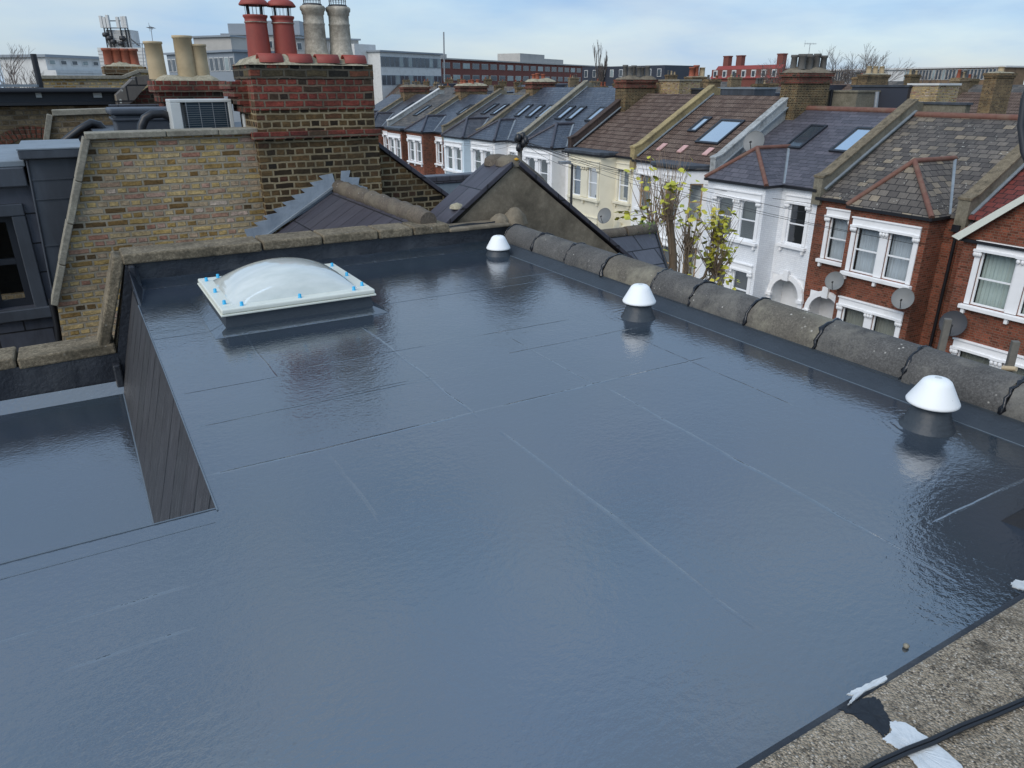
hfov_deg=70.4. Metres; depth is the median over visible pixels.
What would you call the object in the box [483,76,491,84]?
background house
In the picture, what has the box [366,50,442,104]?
office block
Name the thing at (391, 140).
window
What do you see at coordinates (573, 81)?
background house
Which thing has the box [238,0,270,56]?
chimney pot
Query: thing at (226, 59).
window
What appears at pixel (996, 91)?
chimney stack
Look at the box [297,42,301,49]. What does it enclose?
window
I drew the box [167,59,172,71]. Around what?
window
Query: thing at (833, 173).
party parapet
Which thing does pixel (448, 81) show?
background house
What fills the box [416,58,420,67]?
window
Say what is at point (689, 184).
telephone wire
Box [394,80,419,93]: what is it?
background house
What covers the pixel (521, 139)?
finial
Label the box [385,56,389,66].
window
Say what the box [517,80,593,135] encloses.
party parapet
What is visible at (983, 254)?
window
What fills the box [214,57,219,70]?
window
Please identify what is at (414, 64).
window
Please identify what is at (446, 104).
party parapet
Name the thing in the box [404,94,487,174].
terraced house
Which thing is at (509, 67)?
window
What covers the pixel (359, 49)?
white tower
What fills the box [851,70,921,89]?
background house
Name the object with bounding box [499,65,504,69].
window
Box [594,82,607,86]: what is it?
background house
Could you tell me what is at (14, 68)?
bare tree
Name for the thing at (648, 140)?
party parapet
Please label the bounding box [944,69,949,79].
window
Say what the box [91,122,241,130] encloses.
flat roof
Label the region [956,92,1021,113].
background house
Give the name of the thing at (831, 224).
window
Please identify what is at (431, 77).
window
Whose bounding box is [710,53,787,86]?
red roofed building
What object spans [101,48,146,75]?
chimney stack
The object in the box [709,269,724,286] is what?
window
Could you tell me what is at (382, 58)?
window
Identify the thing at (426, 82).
background house
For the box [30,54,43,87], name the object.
leaning post
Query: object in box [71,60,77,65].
window
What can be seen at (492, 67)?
window
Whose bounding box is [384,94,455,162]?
terraced house
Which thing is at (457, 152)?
window
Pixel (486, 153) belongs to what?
window
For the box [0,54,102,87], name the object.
white clad building
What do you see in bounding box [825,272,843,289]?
satellite dish
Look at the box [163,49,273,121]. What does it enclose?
building
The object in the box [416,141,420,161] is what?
window
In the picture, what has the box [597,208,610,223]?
satellite dish
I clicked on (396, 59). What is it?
window
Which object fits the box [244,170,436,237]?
neighbour roof
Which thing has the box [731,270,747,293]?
window
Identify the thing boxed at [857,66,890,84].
chimney stack
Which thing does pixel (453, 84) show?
background house
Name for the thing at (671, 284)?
ridge tile
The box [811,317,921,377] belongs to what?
ridge tile
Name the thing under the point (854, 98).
wall
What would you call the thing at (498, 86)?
background house
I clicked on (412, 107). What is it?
party parapet
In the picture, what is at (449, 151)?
window
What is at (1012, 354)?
wooden post
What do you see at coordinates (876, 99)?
flue pipe
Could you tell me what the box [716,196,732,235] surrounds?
window
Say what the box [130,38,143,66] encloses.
tv aerial
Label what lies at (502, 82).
background house
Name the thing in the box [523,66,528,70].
window
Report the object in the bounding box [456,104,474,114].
roof window
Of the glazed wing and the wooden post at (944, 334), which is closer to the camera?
the wooden post at (944, 334)
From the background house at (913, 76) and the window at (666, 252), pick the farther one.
the background house at (913, 76)
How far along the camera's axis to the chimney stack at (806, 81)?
30.75 m
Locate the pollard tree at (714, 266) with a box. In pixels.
[615,148,742,289]
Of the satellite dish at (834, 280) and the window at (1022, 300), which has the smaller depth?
the window at (1022, 300)
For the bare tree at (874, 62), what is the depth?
111.73 m
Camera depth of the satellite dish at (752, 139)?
29.56 m
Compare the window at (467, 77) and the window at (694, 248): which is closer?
the window at (694, 248)
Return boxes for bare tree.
[0,44,36,87]
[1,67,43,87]
[592,40,607,84]
[754,58,797,82]
[818,45,888,83]
[831,64,861,82]
[850,54,915,80]
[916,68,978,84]
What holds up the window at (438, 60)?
in the office block at (392, 70)
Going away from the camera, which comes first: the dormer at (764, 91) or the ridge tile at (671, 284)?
the ridge tile at (671, 284)
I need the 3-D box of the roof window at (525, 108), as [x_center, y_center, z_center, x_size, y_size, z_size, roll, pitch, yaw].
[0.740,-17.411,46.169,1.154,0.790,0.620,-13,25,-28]
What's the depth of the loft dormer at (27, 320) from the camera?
7.54 m
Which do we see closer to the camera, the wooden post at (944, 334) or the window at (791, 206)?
the wooden post at (944, 334)
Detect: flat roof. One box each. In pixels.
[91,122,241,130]
[424,172,472,193]
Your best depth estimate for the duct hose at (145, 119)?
7.57 m
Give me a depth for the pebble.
1.81 m
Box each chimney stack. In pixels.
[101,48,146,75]
[142,35,223,105]
[218,53,381,233]
[399,82,430,100]
[454,80,488,99]
[524,73,556,95]
[613,65,657,111]
[684,65,706,87]
[779,54,834,119]
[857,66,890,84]
[977,67,1017,113]
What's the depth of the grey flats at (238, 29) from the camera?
172.90 m
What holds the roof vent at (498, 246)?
on the flat roof loft at (470, 504)
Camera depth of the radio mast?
90.38 m
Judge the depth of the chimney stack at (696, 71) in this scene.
76.93 m
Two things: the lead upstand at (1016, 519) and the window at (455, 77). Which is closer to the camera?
the lead upstand at (1016, 519)
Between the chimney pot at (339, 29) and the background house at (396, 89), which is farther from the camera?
the background house at (396, 89)
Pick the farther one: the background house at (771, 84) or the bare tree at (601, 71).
the bare tree at (601, 71)
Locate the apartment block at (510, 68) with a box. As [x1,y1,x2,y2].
[441,53,609,86]
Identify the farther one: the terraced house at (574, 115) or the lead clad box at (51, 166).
the terraced house at (574, 115)
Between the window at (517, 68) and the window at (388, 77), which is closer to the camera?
the window at (388, 77)
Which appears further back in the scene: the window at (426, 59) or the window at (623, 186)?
the window at (426, 59)
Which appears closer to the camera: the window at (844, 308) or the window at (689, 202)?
the window at (844, 308)
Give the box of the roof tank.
[105,106,169,130]
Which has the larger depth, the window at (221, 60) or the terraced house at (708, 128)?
the window at (221, 60)
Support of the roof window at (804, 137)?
in the terraced house at (787, 160)
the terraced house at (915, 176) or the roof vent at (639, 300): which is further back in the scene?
the terraced house at (915, 176)
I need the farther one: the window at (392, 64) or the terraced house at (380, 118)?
the window at (392, 64)
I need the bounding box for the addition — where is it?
[0,84,120,299]
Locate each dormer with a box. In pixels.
[0,144,54,351]
[691,88,703,93]
[718,87,777,95]
[851,85,912,107]
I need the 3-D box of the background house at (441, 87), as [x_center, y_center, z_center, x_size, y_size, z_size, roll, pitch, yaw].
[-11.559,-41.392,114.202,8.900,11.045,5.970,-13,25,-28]
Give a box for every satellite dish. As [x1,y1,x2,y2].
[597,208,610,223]
[743,131,764,150]
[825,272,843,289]
[891,288,914,308]
[939,311,967,335]
[1017,90,1023,161]
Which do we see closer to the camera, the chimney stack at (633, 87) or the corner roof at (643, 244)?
the corner roof at (643, 244)
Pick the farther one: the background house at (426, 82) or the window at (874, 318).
the background house at (426, 82)
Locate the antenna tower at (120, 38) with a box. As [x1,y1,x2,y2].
[97,15,147,75]
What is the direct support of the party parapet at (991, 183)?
on the terraced house at (915, 176)
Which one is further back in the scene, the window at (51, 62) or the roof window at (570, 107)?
the window at (51, 62)
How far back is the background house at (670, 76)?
94.98 m
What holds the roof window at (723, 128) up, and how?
in the terraced house at (708, 128)
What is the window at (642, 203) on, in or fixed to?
in the terraced house at (708, 128)
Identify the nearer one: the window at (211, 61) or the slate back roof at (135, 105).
the slate back roof at (135, 105)
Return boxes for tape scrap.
[1011,579,1023,590]
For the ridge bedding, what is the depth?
3.67 m
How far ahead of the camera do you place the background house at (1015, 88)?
61.40 m
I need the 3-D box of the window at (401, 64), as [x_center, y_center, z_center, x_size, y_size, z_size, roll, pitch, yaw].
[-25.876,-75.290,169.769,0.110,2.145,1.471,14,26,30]
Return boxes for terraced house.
[374,94,400,112]
[374,94,427,148]
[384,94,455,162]
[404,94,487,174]
[441,94,522,173]
[467,87,574,171]
[522,87,614,199]
[561,94,696,228]
[630,95,804,277]
[699,106,895,308]
[802,111,1018,347]
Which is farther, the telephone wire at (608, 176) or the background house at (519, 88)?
the background house at (519, 88)
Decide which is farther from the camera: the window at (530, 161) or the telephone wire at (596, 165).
the window at (530, 161)
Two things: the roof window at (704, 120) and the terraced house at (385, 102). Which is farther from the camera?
the terraced house at (385, 102)
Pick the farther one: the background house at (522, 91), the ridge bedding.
the background house at (522, 91)
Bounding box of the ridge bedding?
[508,243,1023,424]
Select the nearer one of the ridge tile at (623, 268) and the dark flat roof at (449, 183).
the ridge tile at (623, 268)
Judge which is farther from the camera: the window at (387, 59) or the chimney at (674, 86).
the window at (387, 59)
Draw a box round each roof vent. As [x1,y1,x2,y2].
[486,235,510,256]
[621,283,655,321]
[898,375,960,437]
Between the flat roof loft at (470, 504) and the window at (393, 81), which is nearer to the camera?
the flat roof loft at (470, 504)
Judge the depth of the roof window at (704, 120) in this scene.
33.68 m
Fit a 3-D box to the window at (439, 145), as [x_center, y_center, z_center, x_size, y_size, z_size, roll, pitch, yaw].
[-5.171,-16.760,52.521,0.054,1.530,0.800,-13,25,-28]
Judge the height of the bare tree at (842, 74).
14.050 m
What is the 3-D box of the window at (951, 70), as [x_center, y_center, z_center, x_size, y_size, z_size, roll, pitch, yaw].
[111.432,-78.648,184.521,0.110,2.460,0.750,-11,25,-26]
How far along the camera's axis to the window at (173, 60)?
138.57 m
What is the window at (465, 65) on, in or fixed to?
in the apartment block at (510, 68)
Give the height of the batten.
0.037 m
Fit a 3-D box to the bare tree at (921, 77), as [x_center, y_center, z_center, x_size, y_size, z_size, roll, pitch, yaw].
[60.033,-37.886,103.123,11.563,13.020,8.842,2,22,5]
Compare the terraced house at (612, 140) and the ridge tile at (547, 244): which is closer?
the ridge tile at (547, 244)
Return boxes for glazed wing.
[844,68,905,83]
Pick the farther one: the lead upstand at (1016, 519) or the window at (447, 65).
the window at (447, 65)
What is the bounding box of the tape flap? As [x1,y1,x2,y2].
[846,675,886,704]
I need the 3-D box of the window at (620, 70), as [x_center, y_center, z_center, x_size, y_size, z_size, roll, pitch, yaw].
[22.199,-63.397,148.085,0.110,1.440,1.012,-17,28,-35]
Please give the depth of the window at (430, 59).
178.25 m
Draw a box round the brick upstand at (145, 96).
[130,87,158,103]
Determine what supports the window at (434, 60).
in the office block at (392, 70)
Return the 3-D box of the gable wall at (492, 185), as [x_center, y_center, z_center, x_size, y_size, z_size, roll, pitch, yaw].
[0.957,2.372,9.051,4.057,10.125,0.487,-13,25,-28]
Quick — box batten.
[1001,366,1017,371]
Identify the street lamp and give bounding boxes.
[558,161,572,203]
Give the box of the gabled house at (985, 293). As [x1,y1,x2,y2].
[934,169,1023,375]
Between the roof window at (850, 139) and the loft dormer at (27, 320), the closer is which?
the loft dormer at (27, 320)
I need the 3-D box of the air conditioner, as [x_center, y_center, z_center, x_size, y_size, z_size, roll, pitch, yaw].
[-3.314,-2.840,7.734,0.607,0.366,0.320,-13,25,-28]
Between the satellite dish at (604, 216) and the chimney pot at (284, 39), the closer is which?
the chimney pot at (284, 39)
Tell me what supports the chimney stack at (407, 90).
on the terraced house at (380, 118)
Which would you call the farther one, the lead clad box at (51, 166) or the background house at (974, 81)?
the background house at (974, 81)
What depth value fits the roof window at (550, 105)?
44.20 m
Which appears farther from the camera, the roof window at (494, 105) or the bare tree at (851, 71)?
the bare tree at (851, 71)
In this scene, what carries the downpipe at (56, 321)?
attached to the loft dormer at (27, 320)
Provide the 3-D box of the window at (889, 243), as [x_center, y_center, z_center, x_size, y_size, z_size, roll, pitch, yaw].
[12.409,-4.061,23.285,0.054,1.530,0.870,-13,25,-28]
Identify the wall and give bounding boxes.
[0,207,527,400]
[41,69,153,90]
[43,108,112,139]
[51,127,264,339]
[379,143,448,210]
[430,154,634,258]
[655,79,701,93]
[827,90,880,106]
[907,83,961,101]
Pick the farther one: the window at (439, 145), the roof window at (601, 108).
the window at (439, 145)
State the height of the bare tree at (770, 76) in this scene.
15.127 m
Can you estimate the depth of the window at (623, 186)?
35.71 m
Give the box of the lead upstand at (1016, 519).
[1001,508,1023,529]
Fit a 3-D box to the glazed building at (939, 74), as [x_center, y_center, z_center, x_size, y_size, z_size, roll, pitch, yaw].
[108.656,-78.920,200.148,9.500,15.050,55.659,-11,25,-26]
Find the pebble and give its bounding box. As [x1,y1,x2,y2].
[903,643,909,648]
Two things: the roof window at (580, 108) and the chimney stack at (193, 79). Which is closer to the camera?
the chimney stack at (193, 79)
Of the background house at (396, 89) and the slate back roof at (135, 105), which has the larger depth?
the background house at (396, 89)
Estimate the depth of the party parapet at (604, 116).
38.76 m
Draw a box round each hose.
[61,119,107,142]
[137,109,169,129]
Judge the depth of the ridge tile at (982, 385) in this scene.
3.12 m
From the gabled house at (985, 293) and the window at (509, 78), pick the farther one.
the window at (509, 78)
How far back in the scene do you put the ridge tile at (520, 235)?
6.10 m
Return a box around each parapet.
[378,97,402,111]
[386,88,443,125]
[411,95,458,122]
[441,88,506,139]
[475,92,529,130]
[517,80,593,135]
[567,99,620,156]
[629,85,720,167]
[709,97,788,171]
[736,592,1023,767]
[811,99,923,204]
[922,102,973,112]
[952,144,1023,231]
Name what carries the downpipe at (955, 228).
attached to the terraced house at (915, 176)
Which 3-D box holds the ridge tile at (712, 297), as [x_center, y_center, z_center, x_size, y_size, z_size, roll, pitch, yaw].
[1.302,-0.495,4.322,0.279,0.169,0.466,-13,25,-28]
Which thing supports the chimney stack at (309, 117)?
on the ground
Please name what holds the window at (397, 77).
in the office block at (392, 70)
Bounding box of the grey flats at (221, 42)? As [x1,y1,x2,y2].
[192,35,246,50]
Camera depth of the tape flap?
1.57 m
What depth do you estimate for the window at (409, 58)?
172.03 m
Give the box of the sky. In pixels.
[0,0,1023,87]
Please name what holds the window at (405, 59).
in the office block at (392, 70)
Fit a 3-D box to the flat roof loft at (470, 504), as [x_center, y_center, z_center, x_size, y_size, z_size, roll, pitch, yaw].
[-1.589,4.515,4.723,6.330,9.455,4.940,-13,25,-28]
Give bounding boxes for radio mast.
[443,32,444,81]
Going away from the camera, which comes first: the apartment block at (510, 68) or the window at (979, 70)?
the window at (979, 70)
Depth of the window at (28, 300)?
7.54 m
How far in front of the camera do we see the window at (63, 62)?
102.70 m
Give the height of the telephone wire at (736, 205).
2.142 m
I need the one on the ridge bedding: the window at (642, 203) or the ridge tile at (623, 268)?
the ridge tile at (623, 268)
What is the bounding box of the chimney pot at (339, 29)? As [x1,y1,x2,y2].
[325,0,352,54]
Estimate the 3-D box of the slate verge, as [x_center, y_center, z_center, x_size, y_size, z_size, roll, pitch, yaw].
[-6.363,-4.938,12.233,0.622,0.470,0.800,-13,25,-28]
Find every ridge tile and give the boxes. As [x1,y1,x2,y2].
[503,224,541,250]
[530,232,575,261]
[563,242,615,274]
[599,253,664,286]
[650,268,709,304]
[687,279,759,323]
[742,297,832,347]
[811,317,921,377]
[898,345,1023,412]
[997,376,1023,421]
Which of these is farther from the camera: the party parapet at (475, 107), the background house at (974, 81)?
the background house at (974, 81)
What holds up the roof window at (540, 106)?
in the terraced house at (521, 116)
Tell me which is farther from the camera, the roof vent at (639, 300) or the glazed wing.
the glazed wing
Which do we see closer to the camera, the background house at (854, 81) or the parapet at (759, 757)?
the parapet at (759, 757)
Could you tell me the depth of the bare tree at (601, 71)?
150.75 m
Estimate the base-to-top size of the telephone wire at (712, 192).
1.942 m
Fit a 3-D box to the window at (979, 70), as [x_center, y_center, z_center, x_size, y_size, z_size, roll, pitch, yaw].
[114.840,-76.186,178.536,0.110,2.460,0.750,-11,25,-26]
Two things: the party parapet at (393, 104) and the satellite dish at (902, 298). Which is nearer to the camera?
the satellite dish at (902, 298)
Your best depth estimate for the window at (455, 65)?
192.29 m
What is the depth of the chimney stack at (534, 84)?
47.45 m
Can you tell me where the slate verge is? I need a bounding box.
[113,76,151,104]
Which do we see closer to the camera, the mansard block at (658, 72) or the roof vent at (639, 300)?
the roof vent at (639, 300)
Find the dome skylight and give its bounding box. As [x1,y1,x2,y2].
[190,257,387,338]
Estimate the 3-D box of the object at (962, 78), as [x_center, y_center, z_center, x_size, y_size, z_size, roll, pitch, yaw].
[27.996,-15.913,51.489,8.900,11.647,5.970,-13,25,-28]
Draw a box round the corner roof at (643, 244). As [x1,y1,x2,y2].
[601,223,667,268]
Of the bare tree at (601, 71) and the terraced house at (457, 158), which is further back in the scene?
the bare tree at (601, 71)
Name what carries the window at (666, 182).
in the terraced house at (708, 128)
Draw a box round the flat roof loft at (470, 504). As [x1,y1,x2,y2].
[0,240,1023,767]
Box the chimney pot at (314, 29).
[300,0,328,55]
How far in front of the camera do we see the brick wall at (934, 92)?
30.12 m
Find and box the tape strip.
[882,721,962,767]
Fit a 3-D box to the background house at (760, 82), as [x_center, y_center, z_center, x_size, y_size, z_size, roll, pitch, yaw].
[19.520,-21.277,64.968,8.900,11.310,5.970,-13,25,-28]
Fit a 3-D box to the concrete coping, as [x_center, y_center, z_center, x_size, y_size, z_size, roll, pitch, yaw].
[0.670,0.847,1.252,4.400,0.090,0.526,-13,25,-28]
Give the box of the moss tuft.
[633,220,661,233]
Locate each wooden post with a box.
[937,318,951,351]
[1005,340,1020,372]
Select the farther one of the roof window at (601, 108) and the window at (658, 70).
the window at (658, 70)
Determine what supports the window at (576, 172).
in the terraced house at (612, 140)
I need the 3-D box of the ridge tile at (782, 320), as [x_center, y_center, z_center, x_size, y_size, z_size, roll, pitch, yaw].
[1.536,-0.343,3.954,0.293,0.159,0.482,-13,25,-28]
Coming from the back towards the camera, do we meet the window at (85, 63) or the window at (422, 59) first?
the window at (422, 59)
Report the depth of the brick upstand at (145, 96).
12.34 m
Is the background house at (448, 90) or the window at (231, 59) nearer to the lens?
the background house at (448, 90)
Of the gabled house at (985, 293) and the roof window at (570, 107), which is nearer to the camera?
the gabled house at (985, 293)
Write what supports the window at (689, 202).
in the terraced house at (708, 128)
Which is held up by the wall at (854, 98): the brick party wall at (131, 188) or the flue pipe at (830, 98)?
the flue pipe at (830, 98)
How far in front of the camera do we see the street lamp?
33.73 m
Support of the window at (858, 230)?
in the terraced house at (915, 176)
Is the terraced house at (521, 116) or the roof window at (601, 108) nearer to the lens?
the roof window at (601, 108)
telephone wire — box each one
[526,142,845,231]
[527,142,920,245]
[527,143,704,200]
[528,142,952,238]
[537,146,651,177]
[542,147,810,203]
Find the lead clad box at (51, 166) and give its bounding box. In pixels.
[16,139,79,306]
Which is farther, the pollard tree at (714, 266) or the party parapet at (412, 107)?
the party parapet at (412, 107)
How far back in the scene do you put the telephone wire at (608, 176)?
32.93 m
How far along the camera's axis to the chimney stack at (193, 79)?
9.71 m
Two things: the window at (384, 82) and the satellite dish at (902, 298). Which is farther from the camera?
the window at (384, 82)
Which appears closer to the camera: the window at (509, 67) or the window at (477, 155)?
the window at (477, 155)
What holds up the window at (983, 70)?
in the glazed building at (939, 74)
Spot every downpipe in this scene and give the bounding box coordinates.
[48,298,62,341]
[929,224,960,346]
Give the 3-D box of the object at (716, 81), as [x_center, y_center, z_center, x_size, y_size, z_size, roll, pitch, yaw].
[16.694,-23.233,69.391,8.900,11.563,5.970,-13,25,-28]
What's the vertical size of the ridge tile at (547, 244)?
0.163 m
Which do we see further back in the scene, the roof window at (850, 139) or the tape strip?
the roof window at (850, 139)
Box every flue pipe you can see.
[828,90,833,105]
[873,92,878,106]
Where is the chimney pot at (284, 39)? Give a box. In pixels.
[266,0,296,53]
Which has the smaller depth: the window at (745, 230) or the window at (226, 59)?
the window at (745, 230)
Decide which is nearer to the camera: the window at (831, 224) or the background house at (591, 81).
the window at (831, 224)
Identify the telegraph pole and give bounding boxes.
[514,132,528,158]
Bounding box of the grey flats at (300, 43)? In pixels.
[295,37,360,53]
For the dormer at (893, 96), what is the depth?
31.23 m
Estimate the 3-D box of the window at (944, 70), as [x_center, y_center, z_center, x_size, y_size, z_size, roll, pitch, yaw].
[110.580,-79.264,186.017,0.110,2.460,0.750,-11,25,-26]
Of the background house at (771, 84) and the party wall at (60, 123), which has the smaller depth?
the party wall at (60, 123)
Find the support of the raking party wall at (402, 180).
on the ground
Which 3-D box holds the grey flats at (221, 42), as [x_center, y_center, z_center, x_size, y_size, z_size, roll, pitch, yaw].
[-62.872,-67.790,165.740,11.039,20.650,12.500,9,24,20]
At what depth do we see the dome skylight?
4.33 m
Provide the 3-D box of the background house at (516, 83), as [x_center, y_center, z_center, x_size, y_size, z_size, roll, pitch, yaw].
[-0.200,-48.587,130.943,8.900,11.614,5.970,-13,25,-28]
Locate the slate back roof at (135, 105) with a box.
[108,104,158,106]
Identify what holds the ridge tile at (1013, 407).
on the ridge bedding
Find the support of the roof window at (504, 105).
in the terraced house at (457, 158)
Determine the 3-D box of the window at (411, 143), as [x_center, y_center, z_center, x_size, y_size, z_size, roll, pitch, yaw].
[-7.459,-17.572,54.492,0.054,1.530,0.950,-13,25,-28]
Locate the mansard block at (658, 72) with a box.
[582,65,692,85]
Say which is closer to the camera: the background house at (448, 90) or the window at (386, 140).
the window at (386, 140)
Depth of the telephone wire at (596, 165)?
33.47 m
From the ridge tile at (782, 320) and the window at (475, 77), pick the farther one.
the window at (475, 77)
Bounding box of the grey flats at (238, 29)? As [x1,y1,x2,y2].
[220,21,303,50]
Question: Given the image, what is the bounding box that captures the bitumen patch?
[838,697,890,737]
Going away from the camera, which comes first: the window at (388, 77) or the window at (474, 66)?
the window at (388, 77)
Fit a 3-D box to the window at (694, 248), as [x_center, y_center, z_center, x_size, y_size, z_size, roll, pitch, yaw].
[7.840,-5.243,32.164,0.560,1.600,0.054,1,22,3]
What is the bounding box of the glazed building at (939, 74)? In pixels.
[826,66,1023,84]
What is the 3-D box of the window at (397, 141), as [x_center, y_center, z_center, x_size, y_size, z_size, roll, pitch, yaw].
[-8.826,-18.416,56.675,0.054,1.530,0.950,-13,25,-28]
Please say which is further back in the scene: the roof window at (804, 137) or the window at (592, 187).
the window at (592, 187)
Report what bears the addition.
on the ground
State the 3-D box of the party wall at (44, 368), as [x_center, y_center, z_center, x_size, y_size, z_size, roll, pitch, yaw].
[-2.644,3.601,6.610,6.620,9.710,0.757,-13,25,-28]
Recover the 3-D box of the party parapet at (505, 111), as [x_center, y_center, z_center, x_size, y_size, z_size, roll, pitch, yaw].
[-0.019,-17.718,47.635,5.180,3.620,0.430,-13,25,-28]
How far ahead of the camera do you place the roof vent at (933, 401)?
2.90 m
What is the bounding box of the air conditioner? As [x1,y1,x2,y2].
[165,99,234,128]
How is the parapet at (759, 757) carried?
on the ground
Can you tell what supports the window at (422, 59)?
in the office block at (392, 70)
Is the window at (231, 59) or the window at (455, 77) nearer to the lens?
the window at (231, 59)
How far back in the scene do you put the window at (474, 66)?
199.65 m
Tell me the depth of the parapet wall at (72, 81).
13.81 m
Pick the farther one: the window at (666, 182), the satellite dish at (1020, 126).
the window at (666, 182)
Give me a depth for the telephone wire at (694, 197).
28.50 m
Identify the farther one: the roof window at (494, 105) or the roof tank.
the roof window at (494, 105)
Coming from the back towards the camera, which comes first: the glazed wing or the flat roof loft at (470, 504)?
the glazed wing
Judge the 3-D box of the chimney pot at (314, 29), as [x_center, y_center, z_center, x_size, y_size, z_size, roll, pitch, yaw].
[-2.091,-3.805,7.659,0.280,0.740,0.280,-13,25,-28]
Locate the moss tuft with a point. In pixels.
(643, 222)
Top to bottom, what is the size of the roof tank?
0.268 m
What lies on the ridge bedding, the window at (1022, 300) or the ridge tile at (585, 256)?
the ridge tile at (585, 256)
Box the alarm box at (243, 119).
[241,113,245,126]
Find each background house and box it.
[385,78,409,97]
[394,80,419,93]
[417,79,429,85]
[429,83,450,93]
[431,77,452,89]
[437,77,464,87]
[443,82,459,93]
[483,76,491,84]
[487,79,506,89]
[487,83,523,94]
[488,82,504,91]
[504,80,523,90]
[515,89,525,93]
[555,74,579,86]
[573,79,600,86]
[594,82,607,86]
[664,70,677,78]
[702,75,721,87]
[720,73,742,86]
[750,77,769,86]
[766,80,779,86]
[829,72,862,89]
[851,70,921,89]
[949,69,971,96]
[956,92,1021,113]
[968,74,979,88]
[968,85,1023,92]
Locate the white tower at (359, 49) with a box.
[351,44,375,63]
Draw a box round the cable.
[862,697,1023,767]
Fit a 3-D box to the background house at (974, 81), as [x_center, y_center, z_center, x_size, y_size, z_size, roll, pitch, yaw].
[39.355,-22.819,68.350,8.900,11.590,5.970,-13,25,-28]
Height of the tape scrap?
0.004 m
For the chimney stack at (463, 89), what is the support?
on the terraced house at (425, 156)
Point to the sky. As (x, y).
(934, 33)
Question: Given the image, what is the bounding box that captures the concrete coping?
[750,599,1023,767]
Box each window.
[0,217,33,307]
[48,60,55,64]
[60,60,66,64]
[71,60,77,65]
[82,61,88,65]
[92,61,98,65]
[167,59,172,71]
[171,59,176,71]
[209,58,214,70]
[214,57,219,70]
[219,57,224,70]
[224,57,229,70]
[229,57,234,70]
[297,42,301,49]
[380,56,385,66]
[381,75,386,84]
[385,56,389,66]
[385,135,387,148]
[386,75,390,84]
[390,57,394,66]
[390,137,393,152]
[391,75,395,84]
[394,57,398,66]
[395,75,399,84]
[396,138,400,157]
[399,57,403,66]
[403,57,407,66]
[408,57,411,66]
[409,140,413,160]
[412,58,416,67]
[413,105,431,115]
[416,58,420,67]
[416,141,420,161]
[421,58,424,67]
[425,58,428,67]
[429,58,432,67]
[430,76,433,84]
[433,59,436,67]
[437,59,440,67]
[438,142,441,163]
[442,62,449,67]
[447,146,452,168]
[453,63,459,68]
[453,75,459,79]
[455,147,460,170]
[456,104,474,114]
[463,63,469,68]
[463,75,469,80]
[472,64,478,68]
[472,75,478,80]
[474,149,480,170]
[480,103,498,113]
[481,64,487,69]
[484,151,490,159]
[490,64,496,69]
[490,103,509,114]
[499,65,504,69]
[507,65,512,69]
[507,76,512,80]
[513,103,533,116]
[515,65,520,70]
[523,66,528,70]
[525,104,545,117]
[527,157,534,169]
[535,104,553,117]
[539,159,547,181]
[554,105,575,119]
[565,105,586,119]
[573,165,580,195]
[584,106,606,121]
[588,168,596,198]
[618,170,628,201]
[619,69,622,76]
[640,175,650,207]
[657,69,661,76]
[662,245,668,266]
[665,182,676,214]
[682,248,695,276]
[687,116,712,132]
[687,184,702,219]
[694,119,745,144]
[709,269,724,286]
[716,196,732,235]
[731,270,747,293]
[737,200,756,240]
[785,204,803,245]
[787,124,827,149]
[825,218,845,261]
[828,126,873,152]
[841,307,864,322]
[850,228,879,275]
[871,315,895,336]
[882,233,912,282]
[941,69,945,79]
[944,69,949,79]
[948,69,952,79]
[970,253,1016,311]
[976,69,981,78]
[980,69,984,79]
[1017,291,1023,316]
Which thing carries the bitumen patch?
on the concrete coping
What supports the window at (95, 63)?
in the white clad building at (50, 64)
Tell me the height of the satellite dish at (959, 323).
0.744 m
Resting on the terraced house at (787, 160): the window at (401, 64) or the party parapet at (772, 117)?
the party parapet at (772, 117)
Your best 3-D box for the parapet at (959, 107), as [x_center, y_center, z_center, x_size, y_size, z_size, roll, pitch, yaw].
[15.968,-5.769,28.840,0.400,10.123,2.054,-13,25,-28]
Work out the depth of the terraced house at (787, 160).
28.41 m
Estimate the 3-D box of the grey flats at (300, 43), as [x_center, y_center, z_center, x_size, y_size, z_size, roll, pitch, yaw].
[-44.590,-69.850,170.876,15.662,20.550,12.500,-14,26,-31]
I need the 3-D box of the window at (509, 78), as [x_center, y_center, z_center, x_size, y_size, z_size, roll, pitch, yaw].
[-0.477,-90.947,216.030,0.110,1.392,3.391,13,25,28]
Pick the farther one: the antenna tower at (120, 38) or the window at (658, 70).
the window at (658, 70)
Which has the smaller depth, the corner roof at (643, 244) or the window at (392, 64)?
the corner roof at (643, 244)
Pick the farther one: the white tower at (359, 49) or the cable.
the white tower at (359, 49)
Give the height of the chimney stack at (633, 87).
5.011 m
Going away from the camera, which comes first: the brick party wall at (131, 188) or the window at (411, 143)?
the brick party wall at (131, 188)
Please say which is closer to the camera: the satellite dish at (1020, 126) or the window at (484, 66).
the satellite dish at (1020, 126)
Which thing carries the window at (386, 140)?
in the terraced house at (380, 118)

